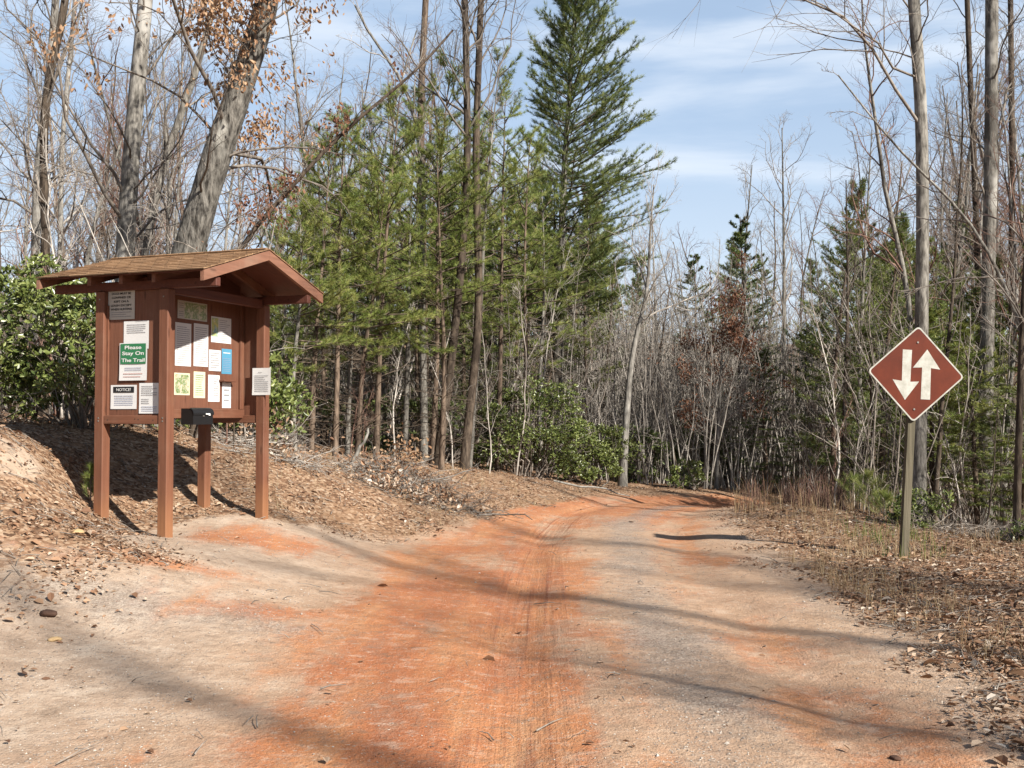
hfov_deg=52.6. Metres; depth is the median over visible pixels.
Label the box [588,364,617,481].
sapling
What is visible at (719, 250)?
bare tree
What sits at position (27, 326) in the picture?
sapling
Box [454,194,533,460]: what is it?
pine tree
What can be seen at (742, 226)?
hemlock tree
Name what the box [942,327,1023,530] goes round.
pine tree
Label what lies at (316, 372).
sapling
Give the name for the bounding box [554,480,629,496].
fallen branch
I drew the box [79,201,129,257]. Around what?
sapling
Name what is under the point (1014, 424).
sapling
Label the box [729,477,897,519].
tall dry grass
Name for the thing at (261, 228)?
sapling
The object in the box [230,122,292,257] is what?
bare tree
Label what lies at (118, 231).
sapling
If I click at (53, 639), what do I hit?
stone
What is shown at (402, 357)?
sapling
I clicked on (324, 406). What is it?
dark bush
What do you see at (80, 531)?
stone
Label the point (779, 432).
sapling
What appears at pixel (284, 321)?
young pine
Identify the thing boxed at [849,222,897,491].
hemlock tree
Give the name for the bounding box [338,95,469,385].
bare tree
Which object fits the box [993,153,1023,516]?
pine tree
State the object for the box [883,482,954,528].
bush
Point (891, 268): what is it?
pine tree
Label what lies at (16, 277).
sapling
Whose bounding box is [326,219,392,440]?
hemlock tree
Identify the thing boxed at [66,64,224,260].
bare tree
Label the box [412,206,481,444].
hemlock tree
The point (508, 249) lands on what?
young pine
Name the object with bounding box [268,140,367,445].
young pine
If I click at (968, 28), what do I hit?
bare tree
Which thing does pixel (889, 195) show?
bare tree
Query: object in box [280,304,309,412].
sapling
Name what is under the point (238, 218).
bare tree
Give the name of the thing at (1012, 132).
bare tree
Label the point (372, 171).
young pine
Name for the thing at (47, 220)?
sapling
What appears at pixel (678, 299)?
bare tree
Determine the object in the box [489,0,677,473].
white pine
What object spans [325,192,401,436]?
hemlock tree
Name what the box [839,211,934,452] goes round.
pine tree
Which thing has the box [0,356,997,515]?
evergreen cover
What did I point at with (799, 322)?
bare tree
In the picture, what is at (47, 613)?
stone
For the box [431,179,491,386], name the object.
pine tree
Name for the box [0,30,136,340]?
bare tree
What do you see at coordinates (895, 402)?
sapling
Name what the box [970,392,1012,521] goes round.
sapling
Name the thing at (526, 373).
sapling
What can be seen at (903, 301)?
pine tree
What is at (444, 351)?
young pine
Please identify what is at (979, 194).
bare tree
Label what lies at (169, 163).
bare tree
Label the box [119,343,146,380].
notice
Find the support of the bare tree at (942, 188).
on the ground at (394, 647)
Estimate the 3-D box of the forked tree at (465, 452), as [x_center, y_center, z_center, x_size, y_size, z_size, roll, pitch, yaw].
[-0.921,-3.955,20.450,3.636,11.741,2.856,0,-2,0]
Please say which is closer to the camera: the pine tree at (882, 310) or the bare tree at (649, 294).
the pine tree at (882, 310)
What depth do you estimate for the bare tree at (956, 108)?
38.70 m
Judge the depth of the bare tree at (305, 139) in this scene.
57.33 m
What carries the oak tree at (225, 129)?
on the ground at (394, 647)
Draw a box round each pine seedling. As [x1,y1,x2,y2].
[81,462,93,507]
[834,470,869,501]
[845,466,894,515]
[859,486,894,519]
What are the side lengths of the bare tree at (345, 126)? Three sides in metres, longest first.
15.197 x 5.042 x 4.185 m
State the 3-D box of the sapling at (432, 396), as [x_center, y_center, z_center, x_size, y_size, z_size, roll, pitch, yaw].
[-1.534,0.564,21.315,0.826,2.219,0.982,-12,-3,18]
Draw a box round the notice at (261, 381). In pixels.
[252,368,270,394]
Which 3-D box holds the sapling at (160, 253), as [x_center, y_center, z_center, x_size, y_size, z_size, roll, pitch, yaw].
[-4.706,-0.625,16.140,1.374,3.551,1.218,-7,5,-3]
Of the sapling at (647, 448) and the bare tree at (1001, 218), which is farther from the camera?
the bare tree at (1001, 218)
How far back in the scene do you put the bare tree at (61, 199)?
22.14 m
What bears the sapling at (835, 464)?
on the ground at (394, 647)
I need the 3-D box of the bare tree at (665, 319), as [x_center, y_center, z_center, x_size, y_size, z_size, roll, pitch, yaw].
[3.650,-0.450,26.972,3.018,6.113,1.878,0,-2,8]
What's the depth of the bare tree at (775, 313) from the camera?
47.67 m
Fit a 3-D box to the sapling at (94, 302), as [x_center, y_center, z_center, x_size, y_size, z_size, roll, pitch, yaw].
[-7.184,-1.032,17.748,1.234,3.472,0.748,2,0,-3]
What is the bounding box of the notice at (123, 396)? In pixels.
[110,385,136,408]
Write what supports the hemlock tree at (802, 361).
on the ground at (394, 647)
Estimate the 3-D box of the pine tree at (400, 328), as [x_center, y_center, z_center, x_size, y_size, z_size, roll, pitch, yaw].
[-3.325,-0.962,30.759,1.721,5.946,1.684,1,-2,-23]
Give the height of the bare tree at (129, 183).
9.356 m
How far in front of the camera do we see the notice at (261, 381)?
11.63 m
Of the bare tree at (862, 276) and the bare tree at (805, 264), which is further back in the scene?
the bare tree at (805, 264)
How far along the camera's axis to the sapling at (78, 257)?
22.90 m
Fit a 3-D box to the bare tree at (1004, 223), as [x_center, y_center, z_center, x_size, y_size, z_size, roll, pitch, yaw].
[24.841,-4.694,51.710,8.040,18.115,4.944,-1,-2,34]
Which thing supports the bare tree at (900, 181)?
on the ground at (394, 647)
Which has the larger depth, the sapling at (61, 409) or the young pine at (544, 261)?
the young pine at (544, 261)
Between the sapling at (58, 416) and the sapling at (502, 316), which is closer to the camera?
the sapling at (58, 416)
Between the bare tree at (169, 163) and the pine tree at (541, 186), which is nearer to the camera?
the pine tree at (541, 186)
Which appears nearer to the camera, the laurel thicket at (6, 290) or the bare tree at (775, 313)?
the laurel thicket at (6, 290)
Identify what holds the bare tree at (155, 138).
on the ground at (394, 647)
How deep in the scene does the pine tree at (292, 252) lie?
30.44 m
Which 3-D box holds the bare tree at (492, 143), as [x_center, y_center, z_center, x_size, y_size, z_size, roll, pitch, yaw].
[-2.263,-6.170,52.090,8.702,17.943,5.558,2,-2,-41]
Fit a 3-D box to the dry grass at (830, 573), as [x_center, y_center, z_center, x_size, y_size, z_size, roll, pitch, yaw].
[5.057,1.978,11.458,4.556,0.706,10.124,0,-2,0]
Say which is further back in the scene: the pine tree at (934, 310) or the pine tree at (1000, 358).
the pine tree at (1000, 358)
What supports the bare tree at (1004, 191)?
on the ground at (394, 647)
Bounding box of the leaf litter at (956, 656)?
[0,408,1023,767]
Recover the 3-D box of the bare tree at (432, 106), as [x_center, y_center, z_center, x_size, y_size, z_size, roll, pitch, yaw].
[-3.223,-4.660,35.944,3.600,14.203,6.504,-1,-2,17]
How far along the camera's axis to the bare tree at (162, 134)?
43.59 m
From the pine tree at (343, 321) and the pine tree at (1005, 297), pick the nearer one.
the pine tree at (1005, 297)
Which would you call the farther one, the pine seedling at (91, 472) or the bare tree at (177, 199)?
the bare tree at (177, 199)
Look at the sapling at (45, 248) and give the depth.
16.36 m
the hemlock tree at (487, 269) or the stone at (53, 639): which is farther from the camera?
the hemlock tree at (487, 269)
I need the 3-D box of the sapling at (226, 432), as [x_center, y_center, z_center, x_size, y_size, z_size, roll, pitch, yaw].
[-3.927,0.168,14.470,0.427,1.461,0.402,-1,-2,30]
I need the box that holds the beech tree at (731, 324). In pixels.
[648,248,795,488]
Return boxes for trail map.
[178,300,206,321]
[211,316,230,343]
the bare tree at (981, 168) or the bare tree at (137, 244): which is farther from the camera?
the bare tree at (137, 244)
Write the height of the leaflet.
0.278 m
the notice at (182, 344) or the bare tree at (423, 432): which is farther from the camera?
the bare tree at (423, 432)
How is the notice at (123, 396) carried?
attached to the kiosk
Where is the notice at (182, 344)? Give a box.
[175,322,190,366]
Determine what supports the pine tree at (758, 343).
on the ground at (394, 647)
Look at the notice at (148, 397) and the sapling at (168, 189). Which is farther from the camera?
the sapling at (168, 189)
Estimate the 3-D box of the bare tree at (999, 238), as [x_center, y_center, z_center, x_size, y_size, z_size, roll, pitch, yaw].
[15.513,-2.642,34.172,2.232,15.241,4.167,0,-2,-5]
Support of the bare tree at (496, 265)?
on the ground at (394, 647)
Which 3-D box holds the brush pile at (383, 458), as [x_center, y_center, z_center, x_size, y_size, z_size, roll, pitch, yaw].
[-1.847,1.230,16.532,2.744,0.986,2.370,0,-2,0]
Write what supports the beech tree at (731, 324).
on the ground at (394, 647)
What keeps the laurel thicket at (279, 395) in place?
on the ground at (394, 647)
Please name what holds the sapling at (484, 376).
on the ground at (394, 647)
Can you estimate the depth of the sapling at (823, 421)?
18.86 m
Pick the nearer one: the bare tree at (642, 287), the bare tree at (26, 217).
the bare tree at (26, 217)
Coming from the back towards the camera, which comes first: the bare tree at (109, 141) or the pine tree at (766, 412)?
the bare tree at (109, 141)
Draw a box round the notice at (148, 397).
[139,383,158,413]
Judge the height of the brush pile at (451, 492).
1.124 m
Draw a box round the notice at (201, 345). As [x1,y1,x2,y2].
[193,323,207,366]
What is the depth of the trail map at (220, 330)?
11.41 m
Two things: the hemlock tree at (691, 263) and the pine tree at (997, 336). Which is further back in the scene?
the hemlock tree at (691, 263)
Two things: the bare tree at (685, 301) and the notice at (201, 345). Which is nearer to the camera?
the notice at (201, 345)
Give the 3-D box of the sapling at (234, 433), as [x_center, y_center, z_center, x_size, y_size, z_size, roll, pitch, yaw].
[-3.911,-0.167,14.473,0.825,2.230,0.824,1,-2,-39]
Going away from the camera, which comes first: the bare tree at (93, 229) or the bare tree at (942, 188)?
the bare tree at (93, 229)
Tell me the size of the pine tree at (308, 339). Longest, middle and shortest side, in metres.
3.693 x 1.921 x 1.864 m
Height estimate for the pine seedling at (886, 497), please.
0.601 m
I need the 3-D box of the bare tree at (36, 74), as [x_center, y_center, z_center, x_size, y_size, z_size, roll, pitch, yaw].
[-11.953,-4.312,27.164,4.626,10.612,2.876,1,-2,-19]
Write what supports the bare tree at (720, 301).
on the ground at (394, 647)
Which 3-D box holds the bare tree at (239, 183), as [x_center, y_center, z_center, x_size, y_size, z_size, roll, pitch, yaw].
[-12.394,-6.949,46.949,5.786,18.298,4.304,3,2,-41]
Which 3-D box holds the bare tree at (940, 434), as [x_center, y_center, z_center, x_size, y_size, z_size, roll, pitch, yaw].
[6.851,-1.624,17.352,2.952,8.447,2.059,1,-2,-19]
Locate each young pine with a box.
[259,213,335,438]
[262,100,428,456]
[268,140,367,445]
[269,130,405,452]
[269,197,372,451]
[290,178,425,455]
[302,153,452,459]
[309,81,441,458]
[316,102,432,452]
[333,110,485,453]
[349,80,462,456]
[368,47,523,464]
[383,137,499,469]
[398,106,514,459]
[428,44,566,467]
[434,88,577,471]
[446,149,564,468]
[482,127,611,473]
[482,178,599,477]
[527,210,630,469]
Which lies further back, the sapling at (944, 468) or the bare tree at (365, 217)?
the bare tree at (365, 217)
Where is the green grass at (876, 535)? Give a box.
[839,513,949,559]
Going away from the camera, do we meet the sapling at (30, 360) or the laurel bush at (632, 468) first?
the sapling at (30, 360)
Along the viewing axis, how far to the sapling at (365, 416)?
20.07 m
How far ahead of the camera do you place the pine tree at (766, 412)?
33.27 m
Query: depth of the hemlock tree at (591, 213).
30.10 m
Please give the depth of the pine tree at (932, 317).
18.11 m
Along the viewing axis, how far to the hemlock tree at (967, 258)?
29.68 m
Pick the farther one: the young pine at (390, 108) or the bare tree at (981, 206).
the bare tree at (981, 206)
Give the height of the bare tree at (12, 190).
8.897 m
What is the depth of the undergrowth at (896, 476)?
20.09 m
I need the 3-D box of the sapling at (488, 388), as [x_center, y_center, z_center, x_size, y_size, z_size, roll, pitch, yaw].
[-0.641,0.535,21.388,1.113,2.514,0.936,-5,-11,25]
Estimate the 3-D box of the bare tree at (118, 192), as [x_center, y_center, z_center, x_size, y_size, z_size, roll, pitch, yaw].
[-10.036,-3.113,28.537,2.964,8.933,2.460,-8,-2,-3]
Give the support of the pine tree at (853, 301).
on the ground at (394, 647)
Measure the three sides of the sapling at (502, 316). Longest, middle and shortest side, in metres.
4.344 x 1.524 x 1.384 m
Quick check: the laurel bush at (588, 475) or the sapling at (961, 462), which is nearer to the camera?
the sapling at (961, 462)
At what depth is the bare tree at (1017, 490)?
13.47 m
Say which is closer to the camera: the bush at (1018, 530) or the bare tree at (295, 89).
the bush at (1018, 530)
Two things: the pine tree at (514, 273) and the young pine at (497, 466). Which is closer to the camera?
the young pine at (497, 466)
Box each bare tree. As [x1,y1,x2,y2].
[0,0,123,415]
[0,0,133,412]
[0,0,278,281]
[0,18,52,227]
[0,28,139,260]
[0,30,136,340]
[0,37,185,404]
[0,62,54,343]
[0,106,53,231]
[1,34,90,402]
[3,158,55,303]
[4,0,122,406]
[25,74,157,408]
[54,76,138,317]
[55,72,125,282]
[57,125,116,263]
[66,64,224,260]
[66,74,159,262]
[67,0,180,254]
[68,95,164,254]
[72,59,246,259]
[80,0,264,255]
[80,50,173,255]
[90,15,184,254]
[93,122,164,252]
[101,34,243,253]
[102,78,125,238]
[105,6,248,258]
[107,32,256,253]
[107,109,215,252]
[118,36,197,254]
[144,43,189,238]
[195,46,285,248]
[207,148,270,250]
[211,27,293,249]
[228,84,308,252]
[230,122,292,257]
[230,127,307,357]
[232,47,398,365]
[246,0,375,441]
[264,51,369,420]
[277,90,331,234]
[283,96,318,273]
[290,21,391,431]
[300,95,355,389]
[310,77,449,445]
[331,57,472,438]
[333,15,447,377]
[335,0,482,459]
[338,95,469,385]
[342,66,395,348]
[382,126,415,371]
[387,43,531,392]
[388,54,460,444]
[389,83,474,455]
[392,98,453,286]
[395,0,483,437]
[415,114,498,207]
[433,130,530,404]
[445,97,501,352]
[447,92,520,324]
[449,111,534,453]
[468,176,531,410]
[471,103,502,213]
[484,157,538,434]
[491,159,528,346]
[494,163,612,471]
[519,136,570,366]
[537,222,602,396]
[550,199,616,458]
[580,251,625,371]
[594,256,652,466]
[606,143,749,486]
[609,252,700,478]
[613,273,650,347]
[617,217,676,470]
[619,234,660,342]
[621,236,699,374]
[625,220,708,351]
[625,231,674,350]
[639,320,688,480]
[640,232,734,465]
[645,0,950,520]
[669,256,699,370]
[670,223,771,379]
[689,271,751,488]
[691,249,716,333]
[705,263,738,370]
[706,230,725,334]
[714,148,789,478]
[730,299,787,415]
[732,110,814,488]
[739,268,776,380]
[742,208,794,373]
[747,189,810,340]
[759,279,795,377]
[766,281,781,354]
[770,180,840,366]
[776,219,859,416]
[777,193,817,329]
[786,276,812,376]
[787,91,932,507]
[788,156,903,506]
[790,142,954,356]
[790,142,956,350]
[804,118,892,339]
[808,0,980,524]
[825,125,941,476]
[847,44,1011,523]
[851,78,971,347]
[851,145,966,323]
[876,39,1023,473]
[876,45,1005,494]
[900,0,1023,398]
[901,84,1022,335]
[907,106,1022,466]
[925,1,1023,525]
[928,0,1023,535]
[928,114,974,305]
[929,29,1023,488]
[929,70,1019,416]
[929,82,982,363]
[932,110,1023,408]
[938,79,1022,377]
[943,243,1020,356]
[945,134,1023,323]
[958,24,1023,300]
[961,0,1023,529]
[962,78,1023,532]
[964,69,1022,339]
[965,47,1023,259]
[969,108,1023,269]
[979,119,1023,267]
[999,50,1023,160]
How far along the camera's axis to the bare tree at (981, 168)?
41.58 m
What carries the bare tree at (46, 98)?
on the ground at (394, 647)
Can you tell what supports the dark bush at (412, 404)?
on the ground at (394, 647)
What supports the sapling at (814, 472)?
on the ground at (394, 647)
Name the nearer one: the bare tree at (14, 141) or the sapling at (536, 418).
the sapling at (536, 418)
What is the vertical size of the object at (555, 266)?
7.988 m
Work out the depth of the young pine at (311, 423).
18.02 m
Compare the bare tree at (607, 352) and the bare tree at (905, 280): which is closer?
the bare tree at (905, 280)
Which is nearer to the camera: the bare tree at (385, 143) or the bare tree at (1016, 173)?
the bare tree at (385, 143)
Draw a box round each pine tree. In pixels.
[256,211,313,420]
[269,308,319,435]
[271,309,326,394]
[274,243,325,365]
[286,213,333,402]
[287,243,334,399]
[316,175,376,417]
[319,236,358,394]
[342,169,410,449]
[363,225,429,427]
[384,210,459,428]
[385,261,414,424]
[389,162,474,438]
[410,195,511,445]
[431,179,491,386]
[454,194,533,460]
[481,168,582,442]
[491,228,530,369]
[563,224,624,375]
[574,194,628,359]
[620,276,648,365]
[693,230,773,365]
[741,341,773,489]
[773,176,893,496]
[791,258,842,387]
[800,226,897,479]
[808,324,928,508]
[820,223,962,508]
[829,242,905,473]
[838,239,975,497]
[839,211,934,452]
[849,264,904,407]
[865,306,998,525]
[866,280,953,492]
[891,254,1023,528]
[902,237,1004,522]
[927,322,1023,535]
[935,265,1023,529]
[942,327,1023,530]
[974,287,1022,454]
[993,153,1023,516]
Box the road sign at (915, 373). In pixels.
[869,327,962,557]
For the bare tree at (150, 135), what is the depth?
34.29 m
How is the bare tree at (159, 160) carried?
on the ground at (394, 647)
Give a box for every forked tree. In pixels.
[358,0,531,465]
[375,0,554,469]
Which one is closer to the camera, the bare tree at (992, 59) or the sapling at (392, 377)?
the bare tree at (992, 59)
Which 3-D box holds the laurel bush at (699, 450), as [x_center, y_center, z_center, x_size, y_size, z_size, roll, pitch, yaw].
[4.780,1.856,26.699,2.211,2.339,1.818,-1,-2,23]
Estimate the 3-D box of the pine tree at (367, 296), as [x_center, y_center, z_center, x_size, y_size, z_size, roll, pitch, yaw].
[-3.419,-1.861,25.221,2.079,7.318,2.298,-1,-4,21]
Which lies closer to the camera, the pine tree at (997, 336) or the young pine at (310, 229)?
the young pine at (310, 229)
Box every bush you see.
[254,347,363,443]
[352,370,531,466]
[473,373,598,480]
[549,410,645,485]
[602,419,670,483]
[657,418,741,486]
[665,454,715,489]
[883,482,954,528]
[993,516,1023,543]
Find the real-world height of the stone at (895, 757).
0.028 m
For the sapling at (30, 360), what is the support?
on the ground at (394, 647)
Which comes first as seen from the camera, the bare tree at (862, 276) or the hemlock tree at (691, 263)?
the bare tree at (862, 276)
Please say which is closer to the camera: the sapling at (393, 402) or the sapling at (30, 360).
the sapling at (30, 360)
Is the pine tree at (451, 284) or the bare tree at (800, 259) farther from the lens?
the bare tree at (800, 259)
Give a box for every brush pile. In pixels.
[174,402,349,485]
[306,435,480,491]
[339,454,493,520]
[344,454,536,519]
[365,423,460,486]
[884,484,1012,538]
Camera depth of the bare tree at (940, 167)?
52.39 m
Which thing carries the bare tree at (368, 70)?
on the ground at (394, 647)
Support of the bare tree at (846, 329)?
on the ground at (394, 647)
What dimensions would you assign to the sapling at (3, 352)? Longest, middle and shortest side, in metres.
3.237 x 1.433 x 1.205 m
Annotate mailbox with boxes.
[181,408,213,424]
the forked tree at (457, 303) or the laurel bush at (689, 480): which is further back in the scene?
the laurel bush at (689, 480)
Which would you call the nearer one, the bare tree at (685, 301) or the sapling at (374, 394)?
the sapling at (374, 394)
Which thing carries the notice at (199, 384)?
attached to the kiosk
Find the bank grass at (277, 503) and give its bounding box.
[34,419,587,532]
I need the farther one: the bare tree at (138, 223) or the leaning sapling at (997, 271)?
the bare tree at (138, 223)
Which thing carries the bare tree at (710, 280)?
on the ground at (394, 647)
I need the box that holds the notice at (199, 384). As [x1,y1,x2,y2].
[193,371,204,397]
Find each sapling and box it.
[0,243,41,410]
[0,298,13,408]
[0,332,36,409]
[1,251,78,409]
[5,160,92,417]
[8,227,51,413]
[15,233,74,421]
[17,329,55,413]
[18,114,85,420]
[21,162,112,358]
[28,223,91,362]
[30,308,55,414]
[35,250,93,411]
[35,332,61,419]
[43,147,148,428]
[50,215,68,408]
[51,208,95,411]
[60,175,145,312]
[63,188,108,298]
[63,240,135,414]
[77,168,168,256]
[78,231,174,413]
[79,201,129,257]
[130,235,178,426]
[132,180,238,435]
[135,134,176,254]
[141,232,243,435]
[144,141,220,249]
[159,178,188,253]
[166,26,453,436]
[209,158,317,434]
[212,208,254,250]
[219,196,287,247]
[226,423,227,443]
[233,423,234,445]
[243,216,290,437]
[277,265,328,375]
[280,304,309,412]
[284,248,319,444]
[288,304,347,443]
[289,305,345,436]
[299,329,335,442]
[320,305,357,436]
[346,347,367,418]
[349,361,379,457]
[353,355,400,448]
[354,362,374,444]
[362,385,374,454]
[369,298,414,387]
[370,328,404,426]
[373,297,420,460]
[380,280,449,451]
[412,255,475,458]
[414,362,437,426]
[417,334,463,469]
[430,343,464,441]
[453,350,506,423]
[458,304,510,472]
[464,319,510,434]
[479,283,532,430]
[486,297,569,465]
[506,239,587,475]
[507,274,560,475]
[510,354,545,477]
[556,355,620,478]
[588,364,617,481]
[608,341,639,417]
[631,406,652,483]
[647,401,682,482]
[759,393,801,489]
[770,397,823,491]
[783,365,869,499]
[789,374,853,497]
[800,295,870,503]
[810,247,903,460]
[817,60,1023,438]
[828,390,856,497]
[830,366,895,496]
[845,342,892,505]
[860,329,950,467]
[871,314,969,530]
[888,316,962,529]
[927,428,958,511]
[929,295,1005,530]
[940,465,955,524]
[959,370,1023,533]
[963,261,1023,534]
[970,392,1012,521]
[978,357,1023,498]
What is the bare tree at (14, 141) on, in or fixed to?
on the ground at (394, 647)
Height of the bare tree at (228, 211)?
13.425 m
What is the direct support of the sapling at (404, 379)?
on the ground at (394, 647)
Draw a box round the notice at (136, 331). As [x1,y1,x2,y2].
[124,320,148,348]
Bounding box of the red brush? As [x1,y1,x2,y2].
[732,468,851,510]
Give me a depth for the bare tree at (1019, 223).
17.36 m
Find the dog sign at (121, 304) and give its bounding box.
[108,290,134,319]
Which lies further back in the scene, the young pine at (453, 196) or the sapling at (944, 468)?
the young pine at (453, 196)
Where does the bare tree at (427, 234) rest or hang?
on the ground at (394, 647)
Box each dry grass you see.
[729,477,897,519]
[742,502,1023,659]
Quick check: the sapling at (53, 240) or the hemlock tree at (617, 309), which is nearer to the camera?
the sapling at (53, 240)
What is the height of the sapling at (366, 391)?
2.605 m
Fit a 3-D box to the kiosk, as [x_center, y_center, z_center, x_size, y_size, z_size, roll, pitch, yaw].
[-3.470,0.187,11.055,2.040,3.174,2.186,-1,-2,20]
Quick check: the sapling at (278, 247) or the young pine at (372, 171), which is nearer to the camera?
the sapling at (278, 247)
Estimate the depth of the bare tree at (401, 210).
62.41 m
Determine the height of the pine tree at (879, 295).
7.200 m
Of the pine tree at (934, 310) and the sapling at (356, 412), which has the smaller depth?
the sapling at (356, 412)
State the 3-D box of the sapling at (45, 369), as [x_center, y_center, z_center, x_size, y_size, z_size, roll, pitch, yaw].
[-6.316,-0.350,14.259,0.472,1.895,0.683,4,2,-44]
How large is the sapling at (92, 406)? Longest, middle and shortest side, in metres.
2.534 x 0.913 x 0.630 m
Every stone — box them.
[39,609,56,616]
[48,636,61,641]
[71,529,84,533]
[889,755,901,760]
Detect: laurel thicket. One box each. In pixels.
[0,251,178,430]
[0,263,68,412]
[178,350,317,444]
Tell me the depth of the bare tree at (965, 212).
29.63 m
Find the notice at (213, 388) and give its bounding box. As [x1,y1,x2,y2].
[208,375,219,401]
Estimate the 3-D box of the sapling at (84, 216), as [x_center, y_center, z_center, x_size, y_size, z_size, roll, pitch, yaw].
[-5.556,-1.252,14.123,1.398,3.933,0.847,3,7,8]
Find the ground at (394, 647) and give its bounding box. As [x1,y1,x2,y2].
[0,315,1023,767]
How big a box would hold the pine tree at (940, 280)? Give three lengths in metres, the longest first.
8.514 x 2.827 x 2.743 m
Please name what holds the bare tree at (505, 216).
on the ground at (394, 647)
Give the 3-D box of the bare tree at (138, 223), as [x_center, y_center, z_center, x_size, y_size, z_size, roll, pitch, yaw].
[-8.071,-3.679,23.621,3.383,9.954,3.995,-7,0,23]
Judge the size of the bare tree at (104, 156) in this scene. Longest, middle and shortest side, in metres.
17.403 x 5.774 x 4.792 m
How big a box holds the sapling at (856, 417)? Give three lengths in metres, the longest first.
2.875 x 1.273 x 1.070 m
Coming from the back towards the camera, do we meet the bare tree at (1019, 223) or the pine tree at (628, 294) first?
the pine tree at (628, 294)
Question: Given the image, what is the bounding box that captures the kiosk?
[35,248,323,537]
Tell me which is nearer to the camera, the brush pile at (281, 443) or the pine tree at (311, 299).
the brush pile at (281, 443)
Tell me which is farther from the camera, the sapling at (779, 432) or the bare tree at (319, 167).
the bare tree at (319, 167)
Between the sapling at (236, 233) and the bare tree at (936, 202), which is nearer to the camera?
the sapling at (236, 233)
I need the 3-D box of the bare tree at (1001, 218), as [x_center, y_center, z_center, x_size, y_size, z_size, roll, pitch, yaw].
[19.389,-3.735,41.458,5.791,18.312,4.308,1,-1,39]
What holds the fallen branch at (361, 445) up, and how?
on the ground at (394, 647)
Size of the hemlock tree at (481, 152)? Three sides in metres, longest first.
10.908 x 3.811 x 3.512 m
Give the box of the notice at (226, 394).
[222,382,230,407]
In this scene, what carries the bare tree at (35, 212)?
on the ground at (394, 647)
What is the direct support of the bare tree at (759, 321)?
on the ground at (394, 647)
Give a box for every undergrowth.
[0,188,1023,535]
[490,227,935,503]
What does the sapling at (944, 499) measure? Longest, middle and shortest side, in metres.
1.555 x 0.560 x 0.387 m
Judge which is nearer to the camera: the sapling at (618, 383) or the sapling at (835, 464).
the sapling at (835, 464)
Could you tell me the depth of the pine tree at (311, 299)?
47.07 m
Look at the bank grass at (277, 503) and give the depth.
15.00 m
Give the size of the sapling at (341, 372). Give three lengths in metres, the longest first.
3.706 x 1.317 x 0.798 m
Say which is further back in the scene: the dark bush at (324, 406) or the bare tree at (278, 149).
the bare tree at (278, 149)
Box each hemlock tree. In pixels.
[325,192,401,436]
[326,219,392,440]
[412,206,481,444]
[442,149,523,426]
[456,229,521,454]
[508,229,597,466]
[563,187,637,465]
[595,273,630,355]
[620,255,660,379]
[650,254,725,478]
[678,214,796,483]
[713,349,806,493]
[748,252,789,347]
[753,328,855,494]
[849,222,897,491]
[931,197,1023,527]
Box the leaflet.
[221,349,231,373]
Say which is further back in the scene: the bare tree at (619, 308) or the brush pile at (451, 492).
the bare tree at (619, 308)
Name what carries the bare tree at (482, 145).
on the ground at (394, 647)
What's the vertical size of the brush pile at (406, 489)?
0.978 m
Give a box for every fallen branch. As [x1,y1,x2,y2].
[350,428,368,463]
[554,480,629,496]
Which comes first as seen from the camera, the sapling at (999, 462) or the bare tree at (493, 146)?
the sapling at (999, 462)
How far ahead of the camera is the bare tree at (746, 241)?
30.05 m
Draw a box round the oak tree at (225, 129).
[26,0,398,426]
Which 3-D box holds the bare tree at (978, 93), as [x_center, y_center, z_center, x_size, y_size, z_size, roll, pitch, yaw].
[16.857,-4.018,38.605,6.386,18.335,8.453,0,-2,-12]
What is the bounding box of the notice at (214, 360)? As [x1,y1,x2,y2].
[209,349,220,370]
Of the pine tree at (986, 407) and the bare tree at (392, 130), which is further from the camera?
the bare tree at (392, 130)
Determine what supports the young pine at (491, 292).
on the ground at (394, 647)
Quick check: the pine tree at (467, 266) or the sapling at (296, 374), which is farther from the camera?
the pine tree at (467, 266)
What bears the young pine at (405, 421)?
on the ground at (394, 647)
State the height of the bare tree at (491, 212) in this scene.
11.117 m
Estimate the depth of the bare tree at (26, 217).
27.75 m
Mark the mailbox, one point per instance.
(196, 416)
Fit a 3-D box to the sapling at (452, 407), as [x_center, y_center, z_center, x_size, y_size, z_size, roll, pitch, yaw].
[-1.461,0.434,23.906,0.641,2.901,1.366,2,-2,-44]
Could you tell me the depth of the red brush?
17.00 m
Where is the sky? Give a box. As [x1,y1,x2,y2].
[0,0,1023,343]
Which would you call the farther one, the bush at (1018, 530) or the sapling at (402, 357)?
the sapling at (402, 357)
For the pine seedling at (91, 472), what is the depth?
10.46 m
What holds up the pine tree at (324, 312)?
on the ground at (394, 647)
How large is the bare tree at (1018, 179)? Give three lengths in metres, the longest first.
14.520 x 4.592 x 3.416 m
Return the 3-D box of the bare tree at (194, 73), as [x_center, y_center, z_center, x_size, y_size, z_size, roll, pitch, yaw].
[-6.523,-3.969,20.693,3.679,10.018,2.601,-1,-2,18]
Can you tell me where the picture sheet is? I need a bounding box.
[174,373,189,394]
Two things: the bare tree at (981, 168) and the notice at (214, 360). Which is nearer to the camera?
the notice at (214, 360)
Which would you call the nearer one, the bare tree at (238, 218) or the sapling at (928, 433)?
the sapling at (928, 433)
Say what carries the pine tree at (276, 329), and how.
on the ground at (394, 647)
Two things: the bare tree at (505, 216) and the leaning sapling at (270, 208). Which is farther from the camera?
the bare tree at (505, 216)
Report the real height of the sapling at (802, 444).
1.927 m

